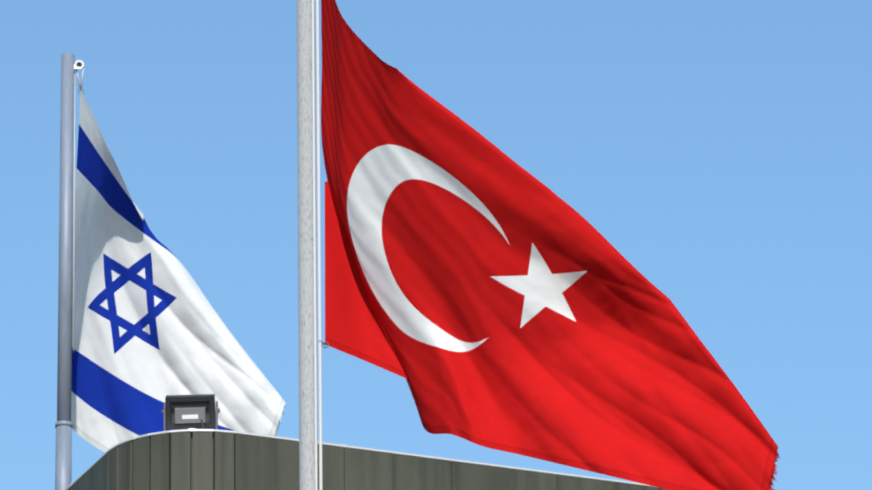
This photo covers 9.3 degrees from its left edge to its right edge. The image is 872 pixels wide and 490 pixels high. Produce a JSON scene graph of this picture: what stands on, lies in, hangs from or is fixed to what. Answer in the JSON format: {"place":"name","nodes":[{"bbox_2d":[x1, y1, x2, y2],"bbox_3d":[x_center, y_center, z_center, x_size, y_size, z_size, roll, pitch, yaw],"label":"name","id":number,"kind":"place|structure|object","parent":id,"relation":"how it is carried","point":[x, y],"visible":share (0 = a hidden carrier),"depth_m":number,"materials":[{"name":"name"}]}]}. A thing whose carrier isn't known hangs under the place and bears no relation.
{"place":"outdoors","nodes":[
{"label":"outdoors","id":0,"kind":"place"},
{"bbox_2d":[297,0,317,489],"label":"flagpole","id":1,"kind":"object","parent":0,"point":[305,269],"depth_m":20.31,"materials":[{"name":"silver metal"}]},
{"bbox_2d":[312,0,325,489],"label":"turkish halyard","id":2,"kind":"object","parent":1,"relation":"attached to","point":[319,244],"visible":1,"depth_m":20.33,"materials":[{"name":"white fabric"}]},
{"bbox_2d":[321,0,777,489],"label":"flag","id":3,"kind":"object","parent":2,"relation":"attached to","point":[481,290],"visible":1,"depth_m":20.49,"materials":[{"name":"red fabric"}]},
{"bbox_2d":[65,428,666,489],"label":"building cladding","id":4,"kind":"structure","parent":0,"point":[198,459],"depth_m":23.55,"materials":[{"name":"grey metal"}]},
{"bbox_2d":[0,0,871,489],"label":"sky","id":5,"kind":"structure","parent":0,"point":[722,148],"materials":[{"name":"blue"}]},
{"bbox_2d":[769,447,779,489],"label":"frayed flag edge","id":6,"kind":"object","parent":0,"point":[773,472],"visible":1,"depth_m":20.27,"materials":[{"name":"red fabric"}]},
{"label":"building","id":7,"kind":"object","parent":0,"visible":0},
{"bbox_2d":[55,53,74,489],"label":"flagpole","id":8,"kind":"object","parent":7,"relation":"on","point":[63,456],"visible":1,"depth_m":25.40,"materials":[{"name":"silver metal"}]},
{"bbox_2d":[74,60,83,68],"bbox_3d":[-1.738,-0.872,25.827,0.074,0.050,0.035,-2,-21,2],"label":"pulley","id":9,"kind":"object","parent":8,"relation":"attached to","point":[75,64],"depth_m":25.82,"materials":[{"name":"silver metal"}]},
{"bbox_2d":[73,67,83,350],"bbox_3d":[-1.718,-0.187,25.581,0.045,1.470,0.056,6,-22,-18],"label":"rope","id":10,"kind":"object","parent":9,"relation":"hanging from","point":[80,87],"visible":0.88,"depth_m":25.57,"materials":[{"name":"white fabric"}]},
{"bbox_2d":[162,394,219,430],"bbox_3d":[-1.065,0.770,23.610,0.292,0.208,0.176,-2,-21,2],"label":"floodlight","id":11,"kind":"object","parent":7,"relation":"on","point":[197,411],"visible":0.75,"depth_m":23.57,"materials":[{"name":"grey metal"}]},
{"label":"flag clips","id":12,"kind":"object","parent":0,"visible":0},
{"bbox_2d":[71,90,285,451],"bbox_3d":[-1.495,0.371,26.386,0.806,1.692,1.763,-16,-26,34],"label":"flag","id":13,"kind":"object","parent":12,"relation":"attached to","point":[151,331],"visible":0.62,"depth_m":26.47,"materials":[{"name":"white fabric"}]}
]}

